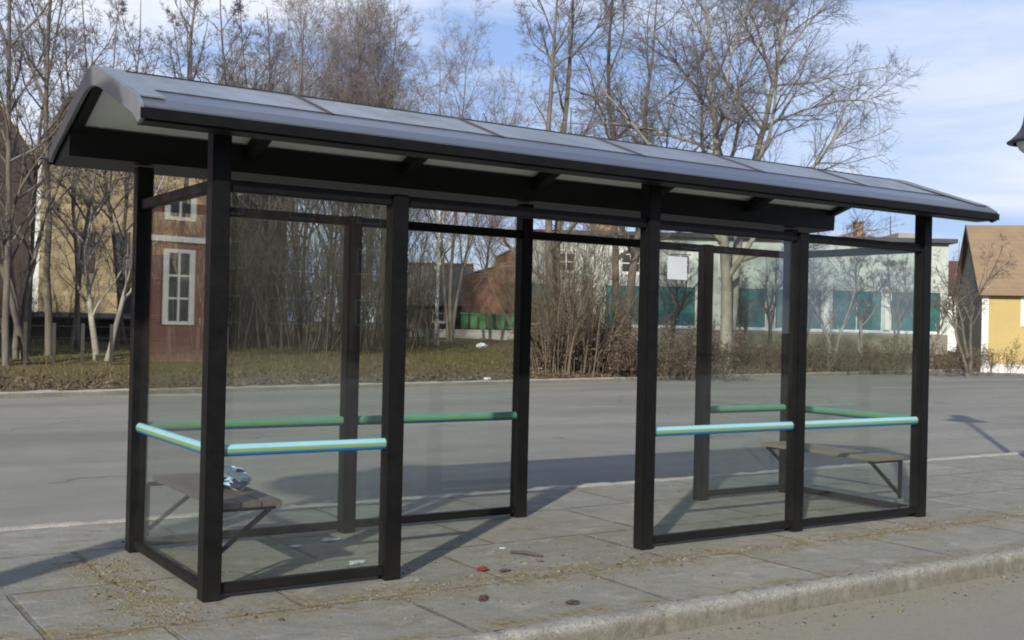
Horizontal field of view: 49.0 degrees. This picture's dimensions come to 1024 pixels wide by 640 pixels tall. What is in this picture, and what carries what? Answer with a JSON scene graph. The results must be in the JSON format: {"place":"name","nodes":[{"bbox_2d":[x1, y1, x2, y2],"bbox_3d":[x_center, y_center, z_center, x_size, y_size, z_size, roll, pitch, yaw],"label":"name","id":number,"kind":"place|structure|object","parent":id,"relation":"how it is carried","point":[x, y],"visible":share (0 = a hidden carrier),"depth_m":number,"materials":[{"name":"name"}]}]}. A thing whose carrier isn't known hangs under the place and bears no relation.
{"place":"outdoors","nodes":[
{"label":"outdoors","id":0,"kind":"place"},
{"bbox_2d":[224,466,252,490],"bbox_3d":[-1.716,0.964,6.845,0.269,0.138,0.368,1,0,-21],"label":"carrier bag","id":1,"kind":"object","parent":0,"point":[238,478],"visible":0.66,"depth_m":6.78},
{"bbox_2d":[0,321,973,391],"bbox_3d":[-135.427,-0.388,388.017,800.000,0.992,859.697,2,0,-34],"label":"lawn","id":2,"kind":"structure","parent":0,"point":[119,362],"depth_m":31.86,"materials":[{"name":"plant"}]},
{"bbox_2d":[0,98,41,329],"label":"dark timber house","id":3,"kind":"structure","parent":2,"relation":"on","point":[23,256],"depth_m":46.72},
{"bbox_2d":[0,262,60,344],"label":"thicket shrub","id":4,"kind":"object","parent":2,"relation":"on","point":[37,312],"visible":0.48,"depth_m":33.10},
{"bbox_2d":[0,0,85,365],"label":"slender tree","id":5,"kind":"object","parent":2,"relation":"on","point":[9,45],"visible":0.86,"depth_m":25.87,"materials":[{"name":"brown plant"}]},
{"bbox_2d":[0,0,90,346],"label":"slender tree","id":6,"kind":"object","parent":2,"relation":"on","point":[34,160],"visible":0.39,"depth_m":32.03,"materials":[{"name":"brown plant"}]},
{"bbox_2d":[0,99,101,361],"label":"young tree","id":7,"kind":"object","parent":2,"relation":"on","point":[17,347],"visible":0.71,"depth_m":26.69,"materials":[{"name":"brown plant"}]},
{"bbox_2d":[0,272,114,344],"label":"thicket shrub","id":8,"kind":"object","parent":2,"relation":"on","point":[66,321],"visible":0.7,"depth_m":33.95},
{"bbox_2d":[0,0,139,355],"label":"slender tree","id":9,"kind":"object","parent":2,"relation":"on","point":[47,296],"visible":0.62,"depth_m":28.71,"materials":[{"name":"brown plant"}]},
{"bbox_2d":[9,312,170,342],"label":"fence","id":10,"kind":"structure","parent":2,"relation":"on","point":[107,319],"depth_m":37.02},
{"bbox_2d":[85,324,109,336],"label":"window","id":11,"kind":"structure","parent":10,"relation":"in","point":[102,331],"depth_m":37.05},
{"bbox_2d":[1,0,186,344],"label":"slender tree","id":12,"kind":"object","parent":2,"relation":"on","point":[121,332],"visible":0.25,"depth_m":34.64,"materials":[{"name":"brown plant"}]},
{"bbox_2d":[0,0,188,351],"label":"slender tree","id":13,"kind":"object","parent":2,"relation":"on","point":[75,337],"visible":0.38,"depth_m":31.11,"materials":[{"name":"brown plant"}]},
{"bbox_2d":[27,173,189,360],"bbox_3d":[-10.268,-1.764,28.890,4.410,5.998,3.268,1,0,3],"label":"young tree","id":14,"kind":"object","parent":2,"relation":"on","point":[87,249],"visible":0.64,"depth_m":28.50,"materials":[{"name":"grey plant"}]},
{"bbox_2d":[23,322,228,366],"bbox_3d":[-9.985,0.662,27.539,6.303,1.148,0.205,2,0,-37],"label":"wire fence","id":15,"kind":"object","parent":2,"relation":"on","point":[111,338],"visible":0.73,"depth_m":27.64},
{"bbox_2d":[122,254,175,338],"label":"young tree","id":16,"kind":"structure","parent":2,"relation":"on","point":[158,308],"depth_m":41.12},
{"bbox_2d":[31,94,299,338],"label":"ochre brick hall","id":17,"kind":"structure","parent":2,"relation":"on","point":[111,296],"depth_m":43.51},
{"bbox_2d":[78,231,94,272],"bbox_3d":[-16.493,-2.636,43.482,0.620,1.600,0.056,1,0,0],"label":"window","id":18,"kind":"structure","parent":17,"relation":"in","point":[80,235],"depth_m":43.45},
{"bbox_2d":[113,232,129,271],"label":"window","id":19,"kind":"structure","parent":17,"relation":"in","point":[127,236],"depth_m":43.45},
{"bbox_2d":[182,234,198,274],"bbox_3d":[-12.458,-2.541,43.480,0.620,1.600,0.056,1,0,0],"label":"window","id":20,"kind":"structure","parent":17,"relation":"in","point":[189,246],"depth_m":43.45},
{"bbox_2d":[155,7,230,84],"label":"slender tree","id":21,"kind":"object","parent":2,"relation":"on","point":[175,25],"visible":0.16,"depth_m":45.67,"materials":[{"name":"brown plant"}]},
{"bbox_2d":[148,0,249,345],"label":"slender tree","id":22,"kind":"object","parent":2,"relation":"on","point":[190,76],"visible":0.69,"depth_m":36.08,"materials":[{"name":"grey plant"}]},
{"bbox_2d":[72,175,337,349],"bbox_3d":[-9.486,-2.110,36.087,7.514,6.178,7.500,1,0,1],"label":"thicket shrub","id":23,"kind":"object","parent":2,"relation":"on","point":[167,299],"visible":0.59,"depth_m":35.44,"materials":[{"name":"plant"}]},
{"bbox_2d":[129,202,313,348],"bbox_3d":[-9.298,-1.494,37.282,5.987,4.932,5.998,2,0,-34],"label":"thicket shrub","id":24,"kind":"object","parent":2,"relation":"on","point":[242,309],"visible":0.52,"depth_m":36.72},
{"bbox_2d":[163,0,297,344],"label":"slender tree","id":25,"kind":"object","parent":2,"relation":"on","point":[223,62],"visible":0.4,"depth_m":38.22,"materials":[{"name":"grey plant"}]},
{"bbox_2d":[197,25,284,88],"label":"birch tree","id":26,"kind":"object","parent":2,"relation":"on","point":[234,52],"visible":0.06,"depth_m":60.84,"materials":[{"name":"brown plant"}]},
{"bbox_2d":[200,0,318,344],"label":"slender tree","id":27,"kind":"object","parent":2,"relation":"on","point":[286,89],"visible":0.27,"depth_m":39.74,"materials":[{"name":"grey plant"}]},
{"bbox_2d":[232,230,324,339],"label":"thicket shrub","id":28,"kind":"object","parent":2,"relation":"on","point":[287,298],"visible":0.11,"depth_m":45.86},
{"bbox_2d":[197,194,360,345],"bbox_3d":[-8.688,-2.324,40.097,6.361,6.553,5.009,1,0,22],"label":"thicket shrub","id":29,"kind":"object","parent":2,"relation":"on","point":[247,299],"visible":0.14,"depth_m":39.84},
{"bbox_2d":[180,180,409,355],"bbox_3d":[-6.726,-1.972,35.543,7.500,6.178,7.514,1,0,-3],"label":"thicket shrub","id":30,"kind":"object","parent":2,"relation":"on","point":[313,299],"visible":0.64,"depth_m":35.13,"materials":[{"name":"plant"}]},
{"bbox_2d":[228,0,361,337],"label":"birch tree","id":31,"kind":"object","parent":2,"relation":"on","point":[304,19],"visible":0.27,"depth_m":47.86,"materials":[{"name":"brown plant"}]},
{"bbox_2d":[263,201,385,347],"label":"thicket shrub","id":32,"kind":"object","parent":2,"relation":"on","point":[302,323],"visible":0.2,"depth_m":39.70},
{"bbox_2d":[266,2,406,301],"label":"birch tree","id":33,"kind":"object","parent":2,"relation":"on","point":[335,94],"visible":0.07,"depth_m":66.00,"materials":[{"name":"brown plant"}]},
{"bbox_2d":[282,0,413,336],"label":"birch tree","id":34,"kind":"object","parent":2,"relation":"on","point":[365,65],"visible":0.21,"depth_m":52.36,"materials":[{"name":"brown plant"}]},
{"bbox_2d":[275,0,461,339],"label":"birch tree","id":35,"kind":"object","parent":2,"relation":"on","point":[345,80],"visible":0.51,"depth_m":49.34,"materials":[{"name":"brown plant"}]},
{"bbox_2d":[289,200,463,355],"bbox_3d":[-4.837,-1.591,37.413,6.743,5.555,6.756,1,0,28],"label":"thicket shrub","id":36,"kind":"object","parent":2,"relation":"on","point":[378,288],"visible":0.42,"depth_m":36.56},
{"bbox_2d":[314,0,449,336],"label":"birch tree","id":37,"kind":"object","parent":2,"relation":"on","point":[388,72],"visible":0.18,"depth_m":53.47,"materials":[{"name":"brown plant"}]},
{"bbox_2d":[318,203,453,345],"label":"thicket shrub","id":38,"kind":"object","parent":2,"relation":"on","point":[418,303],"visible":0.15,"depth_m":43.89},
{"bbox_2d":[357,59,434,263],"bbox_3d":[-6.640,-6.681,61.877,6.032,15.386,6.435,1,0,27],"label":"birch tree","id":39,"kind":"object","parent":2,"relation":"on","point":[416,111],"visible":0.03,"depth_m":61.43,"materials":[{"name":"brown plant"}]},
{"bbox_2d":[341,205,481,348],"bbox_3d":[-4.078,-2.160,41.995,5.009,6.553,6.361,1,0,25],"label":"thicket shrub","id":40,"kind":"object","parent":2,"relation":"on","point":[420,307],"visible":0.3,"depth_m":41.89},
{"bbox_2d":[0,357,847,391],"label":"fallen leaves","id":41,"kind":"object","parent":2,"relation":"on","point":[315,380],"visible":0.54,"depth_m":28.30,"materials":[{"name":"brown plant"}]},
{"bbox_2d":[406,262,473,328],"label":"grey roofed house","id":42,"kind":"structure","parent":2,"relation":"on","point":[468,269],"depth_m":70.29,"materials":[{"name":"tile"}]},
{"bbox_2d":[432,306,445,322],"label":"window","id":43,"kind":"structure","parent":42,"relation":"in","point":[440,307],"depth_m":70.10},
{"bbox_2d":[414,210,465,344],"bbox_3d":[-2.894,-3.036,44.695,2.566,8.531,2.175,1,0,36],"label":"birch tree","id":44,"kind":"object","parent":2,"relation":"on","point":[445,215],"visible":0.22,"depth_m":44.35,"materials":[{"name":"grey plant"}]},
{"bbox_2d":[406,328,513,339],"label":"wall","id":45,"kind":"structure","parent":2,"relation":"on","point":[486,334],"depth_m":58.00,"materials":[{"name":"concrete"}]},
{"bbox_2d":[394,0,559,339],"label":"birch tree","id":46,"kind":"object","parent":2,"relation":"on","point":[448,316],"visible":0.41,"depth_m":51.82,"materials":[{"name":"brown plant"}]},
{"bbox_2d":[446,111,521,270],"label":"birch tree","id":47,"kind":"object","parent":2,"relation":"on","point":[497,248],"visible":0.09,"depth_m":65.76,"materials":[{"name":"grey plant"}]},
{"bbox_2d":[462,247,515,330],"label":"brick building","id":48,"kind":"structure","parent":2,"relation":"on","point":[479,301],"depth_m":63.01,"materials":[{"name":"brick"}]},
{"bbox_2d":[497,329,566,370],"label":"shrub","id":49,"kind":"object","parent":2,"relation":"on","point":[550,357],"visible":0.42,"depth_m":35.20,"materials":[{"name":"brown plant"}]},
{"bbox_2d":[500,252,583,358],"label":"brown bush","id":50,"kind":"object","parent":2,"relation":"on","point":[543,301],"visible":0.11,"depth_m":37.94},
{"bbox_2d":[462,216,637,375],"bbox_3d":[1.150,-1.567,34.738,5.452,6.517,5.285,1,0,-6],"label":"brown bush","id":51,"kind":"object","parent":2,"relation":"on","point":[570,332],"visible":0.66,"depth_m":34.64,"materials":[{"name":"plant"}]},
{"bbox_2d":[459,0,647,332],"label":"broad tree","id":52,"kind":"object","parent":2,"relation":"on","point":[552,56],"visible":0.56,"depth_m":39.87,"materials":[{"name":"brown plant"}]},
{"bbox_2d":[507,304,637,374],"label":"shrub","id":53,"kind":"object","parent":2,"relation":"on","point":[542,361],"visible":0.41,"depth_m":35.11,"materials":[{"name":"brown plant"}]},
{"bbox_2d":[550,313,637,374],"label":"shrub","id":54,"kind":"object","parent":2,"relation":"on","point":[618,357],"visible":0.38,"depth_m":35.29,"materials":[{"name":"brown plant"}]},
{"bbox_2d":[514,220,678,373],"bbox_3d":[2.776,-1.375,35.781,5.021,6.191,5.180,1,0,-30],"label":"brown bush","id":55,"kind":"object","parent":2,"relation":"on","point":[606,309],"visible":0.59,"depth_m":35.38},
{"bbox_2d":[558,255,638,366],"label":"brown bush","id":56,"kind":"object","parent":2,"relation":"on","point":[604,305],"visible":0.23,"depth_m":37.71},
{"bbox_2d":[590,329,682,376],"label":"shrub","id":57,"kind":"object","parent":2,"relation":"on","point":[629,353],"visible":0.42,"depth_m":35.66,"materials":[{"name":"brown plant"}]},
{"bbox_2d":[526,0,761,358],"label":"broad tree","id":58,"kind":"object","parent":2,"relation":"on","point":[636,236],"visible":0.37,"depth_m":41.77,"materials":[{"name":"brown plant"}]},
{"bbox_2d":[612,339,689,378],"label":"shrub","id":59,"kind":"object","parent":2,"relation":"on","point":[668,368],"visible":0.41,"depth_m":36.23,"materials":[{"name":"brown plant"}]},
{"bbox_2d":[628,237,697,349],"bbox_3d":[7.153,-1.193,50.276,4.574,5.498,2.489,2,0,-41],"label":"young tree","id":60,"kind":"object","parent":2,"relation":"on","point":[682,303],"visible":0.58,"depth_m":50.21,"materials":[{"name":"brown plant"}]},
{"bbox_2d":[628,311,734,380],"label":"shrub","id":61,"kind":"object","parent":2,"relation":"on","point":[689,347],"visible":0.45,"depth_m":35.88,"materials":[{"name":"brown plant"}]},
{"bbox_2d":[538,0,932,371],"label":"broad tree","id":62,"kind":"object","parent":2,"relation":"on","point":[730,278],"visible":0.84,"depth_m":39.19,"materials":[{"name":"brown plant"}]},
{"bbox_2d":[712,343,758,366],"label":"pale shrub","id":63,"kind":"object","parent":2,"relation":"on","point":[745,355],"visible":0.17,"depth_m":42.28,"materials":[{"name":"brown plant"}]},
{"bbox_2d":[531,216,957,353],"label":"pale green building","id":64,"kind":"structure","parent":2,"relation":"on","point":[879,328],"depth_m":60.02,"materials":[{"name":"paint"}]},
{"bbox_2d":[531,282,546,323],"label":"window","id":65,"kind":"structure","parent":64,"relation":"in","point":[533,287],"depth_m":60.09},
{"bbox_2d":[604,284,638,327],"bbox_3d":[5.963,-0.762,60.024,2.152,2.290,0.180,1,0,0],"label":"window","id":66,"kind":"structure","parent":64,"relation":"in","point":[609,287],"depth_m":60.09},
{"bbox_2d":[619,251,639,274],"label":"window","id":67,"kind":"structure","parent":64,"relation":"in","point":[625,269],"depth_m":60.12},
{"bbox_2d":[658,285,696,328],"bbox_3d":[8.782,-0.696,60.023,2.238,2.290,0.180,1,0,0],"label":"window","id":68,"kind":"structure","parent":64,"relation":"in","point":[686,313],"depth_m":60.09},
{"bbox_2d":[669,252,692,276],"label":"window","id":69,"kind":"structure","parent":64,"relation":"in","point":[689,256],"depth_m":60.08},
{"bbox_2d":[736,287,766,330],"bbox_3d":[12.589,-0.607,60.024,2.152,2.290,0.180,1,0,0],"label":"window","id":70,"kind":"structure","parent":64,"relation":"in","point":[759,324],"depth_m":60.09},
{"bbox_2d":[773,288,822,331],"bbox_3d":[15.323,-0.543,60.023,2.666,2.290,0.180,1,0,0],"label":"window","id":71,"kind":"structure","parent":64,"relation":"in","point":[815,326],"depth_m":60.09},
{"bbox_2d":[831,289,883,332],"bbox_3d":[18.446,-0.469,60.024,2.837,2.290,0.180,1,0,0],"label":"window","id":72,"kind":"structure","parent":64,"relation":"in","point":[874,324],"depth_m":60.09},
{"bbox_2d":[889,291,942,334],"bbox_3d":[21.606,-0.395,60.023,2.837,2.290,0.180,1,0,0],"label":"window","id":73,"kind":"structure","parent":64,"relation":"in","point":[906,325],"depth_m":60.09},
{"bbox_2d":[716,255,776,356],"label":"young tree","id":74,"kind":"object","parent":2,"relation":"on","point":[740,305],"visible":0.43,"depth_m":48.66,"materials":[{"name":"brown plant"}]},
{"bbox_2d":[718,331,807,366],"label":"pale shrub","id":75,"kind":"object","parent":2,"relation":"on","point":[763,359],"visible":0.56,"depth_m":43.00,"materials":[{"name":"brown plant"}]},
{"bbox_2d":[747,247,782,353],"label":"young tree","id":76,"kind":"object","parent":2,"relation":"on","point":[768,312],"visible":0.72,"depth_m":49.44,"materials":[{"name":"brown plant"}]},
{"bbox_2d":[757,326,827,368],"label":"pale shrub","id":77,"kind":"object","parent":2,"relation":"on","point":[777,357],"visible":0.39,"depth_m":43.35,"materials":[{"name":"brown plant"}]},
{"bbox_2d":[773,246,848,335],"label":"young tree","id":78,"kind":"object","parent":2,"relation":"on","point":[810,284],"visible":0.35,"depth_m":51.29,"materials":[{"name":"brown plant"}]},
{"bbox_2d":[771,321,859,372],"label":"pale shrub","id":79,"kind":"object","parent":2,"relation":"on","point":[839,352],"visible":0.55,"depth_m":43.90,"materials":[{"name":"brown plant"}]},
{"bbox_2d":[775,248,879,365],"bbox_3d":[13.299,-0.682,47.352,4.074,5.542,3.020,1,0,-31],"label":"young tree","id":80,"kind":"object","parent":2,"relation":"on","point":[815,308],"visible":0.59,"depth_m":47.10,"materials":[{"name":"brown plant"}]},
{"bbox_2d":[806,345,872,371],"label":"pale shrub","id":81,"kind":"object","parent":2,"relation":"on","point":[834,365],"visible":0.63,"depth_m":44.73,"materials":[{"name":"brown plant"}]},
{"bbox_2d":[817,337,889,373],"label":"pale shrub","id":82,"kind":"object","parent":2,"relation":"on","point":[863,361],"visible":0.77,"depth_m":45.00,"materials":[{"name":"brown plant"}]},
{"bbox_2d":[832,218,909,359],"bbox_3d":[15.975,-1.125,49.794,3.552,6.520,4.793,1,0,16],"label":"young tree","id":83,"kind":"object","parent":2,"relation":"on","point":[861,320],"visible":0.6,"depth_m":49.69,"materials":[{"name":"brown plant"}]},
{"bbox_2d":[848,331,911,374],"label":"pale shrub","id":84,"kind":"object","parent":2,"relation":"on","point":[880,361],"visible":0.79,"depth_m":45.34,"materials":[{"name":"brown plant"}]},
{"bbox_2d":[867,238,913,368],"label":"young tree","id":85,"kind":"object","parent":2,"relation":"on","point":[900,310],"visible":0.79,"depth_m":49.24,"materials":[{"name":"grey plant"}]},
{"bbox_2d":[862,329,970,375],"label":"pale shrub","id":86,"kind":"object","parent":2,"relation":"on","point":[932,356],"visible":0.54,"depth_m":45.40,"materials":[{"name":"brown plant"}]},
{"bbox_2d":[888,257,974,366],"bbox_3d":[19.247,-0.318,51.686,3.834,5.216,2.842,1,0,11],"label":"young tree","id":87,"kind":"object","parent":2,"relation":"on","point":[934,325],"visible":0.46,"depth_m":51.89,"materials":[{"name":"brown plant"}]},
{"bbox_2d":[947,261,957,350],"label":"white cottage","id":88,"kind":"structure","parent":2,"relation":"on","point":[951,338],"depth_m":70.00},
{"bbox_2d":[929,346,981,373],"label":"pale shrub","id":89,"kind":"object","parent":2,"relation":"on","point":[947,358],"visible":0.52,"depth_m":46.27,"materials":[{"name":"brown plant"}]},
{"bbox_2d":[909,233,1016,376],"bbox_3d":[18.505,-0.561,46.144,2.644,5.841,4.859,2,0,-43],"label":"young tree","id":90,"kind":"object","parent":2,"relation":"on","point":[955,325],"visible":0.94,"depth_m":46.13,"materials":[{"name":"brown plant"}]},
{"bbox_2d":[952,224,1023,372],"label":"yellow house","id":91,"kind":"structure","parent":2,"relation":"on","point":[998,327],"depth_m":52.61,"materials":[{"name":"tile"}]},
{"bbox_2d":[1020,296,1023,326],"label":"window","id":92,"kind":"structure","parent":91,"relation":"in","point":[1022,298],"depth_m":51.56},
{"bbox_3d":[-0.795,1.091,60.595,3.934,1.020,1.200,1,0,0],"label":"bin platform","id":93,"kind":"object","parent":2,"relation":"on","visible":0},
{"bbox_2d":[460,312,468,329],"bbox_3d":[-2.545,0.068,60.483,0.451,0.935,0.654,1,0,0],"label":"wheelie bin","id":94,"kind":"object","parent":93,"relation":"on","point":[464,319],"visible":0.91,"depth_m":60.23,"materials":[{"name":"plastic"}]},
{"bbox_2d":[470,313,477,329],"bbox_3d":[-2.049,0.082,60.483,0.451,0.935,0.654,1,0,-2],"label":"wheelie bin","id":95,"kind":"object","parent":93,"relation":"on","point":[473,320],"visible":0.94,"depth_m":60.24,"materials":[{"name":"plastic"}]},
{"bbox_2d":[479,313,487,329],"bbox_3d":[-1.555,0.096,60.482,0.451,0.935,0.654,1,0,2],"label":"wheelie bin","id":96,"kind":"object","parent":93,"relation":"on","point":[482,320],"visible":0.88,"depth_m":60.24,"materials":[{"name":"plastic"}]},
{"bbox_2d":[488,313,496,329],"bbox_3d":[-1.059,0.110,60.482,0.451,0.935,0.654,1,0,0],"label":"wheelie bin","id":97,"kind":"object","parent":93,"relation":"on","point":[492,320],"visible":0.86,"depth_m":60.23,"materials":[{"name":"plastic"}]},
{"bbox_2d":[497,314,505,329],"bbox_3d":[-0.563,0.124,60.482,0.451,0.935,0.654,1,0,-2],"label":"wheelie bin","id":98,"kind":"object","parent":93,"relation":"on","point":[501,323],"visible":0.73,"depth_m":60.23,"materials":[{"name":"plastic"}]},
{"bbox_2d":[0,454,1023,639],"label":"pavement","id":99,"kind":"structure","parent":0,"point":[949,485],"depth_m":7.47,"materials":[{"name":"concrete"}]},
{"bbox_2d":[0,466,1023,639],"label":"grit","id":100,"kind":"object","parent":99,"relation":"on","point":[105,566],"visible":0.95,"depth_m":6.73,"materials":[{"name":"gravel"}]},
{"bbox_2d":[48,65,999,602],"bbox_3d":[0.518,0.103,8.494,7.208,2.993,2.220,2,0,-34],"label":"bus shelter","id":101,"kind":"object","parent":99,"relation":"on","point":[224,141],"visible":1,"depth_m":7.84,"materials":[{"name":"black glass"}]},
{"bbox_2d":[667,256,686,279],"bbox_3d":[1.183,-0.372,8.032,0.185,0.165,0.002,2,0,-34],"label":"paper notice","id":102,"kind":"object","parent":101,"relation":"attached to","point":[677,268],"visible":1,"depth_m":8.03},
{"bbox_2d":[510,551,542,556],"bbox_3d":[0.098,1.569,7.560,0.240,0.030,0.024,1,0,27],"label":"stick","id":103,"kind":"object","parent":99,"relation":"on","point":[529,553],"visible":1,"depth_m":7.55,"materials":[{"name":"wood"}]},
{"bbox_2d":[1006,118,1023,152],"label":"street lamp","id":104,"kind":"object","parent":99,"relation":"on","point":[1017,140],"visible":1,"depth_m":13.98,"materials":[{"name":"metal"}]},
{"bbox_2d":[0,371,1023,526],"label":"road","id":105,"kind":"structure","parent":0,"point":[63,459],"depth_m":16.83,"materials":[{"name":"asphalt"}]},
{"bbox_2d":[0,368,976,398],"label":"kerb","id":106,"kind":"structure","parent":105,"relation":"on","point":[58,393],"depth_m":28.02,"materials":[{"name":"concrete"}]},
{"bbox_2d":[0,451,1023,530],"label":"kerb","id":107,"kind":"structure","parent":105,"relation":"on","point":[76,523],"depth_m":10.10,"materials":[{"name":"concrete"}]},
{"bbox_2d":[657,318,755,380],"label":"shrub","id":108,"kind":"object","parent":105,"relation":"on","point":[739,345],"visible":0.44,"depth_m":36.70,"materials":[{"name":"brown plant"}]},
{"bbox_2d":[940,343,1001,374],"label":"pale shrub","id":109,"kind":"object","parent":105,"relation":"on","point":[980,366],"visible":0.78,"depth_m":46.62,"materials":[{"name":"brown plant"}]},
{"bbox_2d":[965,335,1023,375],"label":"pale shrub","id":110,"kind":"object","parent":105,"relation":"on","point":[1012,365],"visible":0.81,"depth_m":47.71,"materials":[{"name":"brown plant"}]},
{"bbox_2d":[0,0,1023,322],"label":"sky","id":111,"kind":"structure","parent":0,"point":[955,133],"materials":[{"name":"blue"}]},
{"bbox_2d":[635,571,1023,639],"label":"road","id":112,"kind":"structure","parent":0,"point":[998,614],"depth_m":6.57,"materials":[{"name":"asphalt"}]},
{"bbox_2d":[414,546,1023,639],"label":"kerb","id":113,"kind":"structure","parent":112,"relation":"on","point":[667,617],"depth_m":6.56,"materials":[{"name":"concrete"}]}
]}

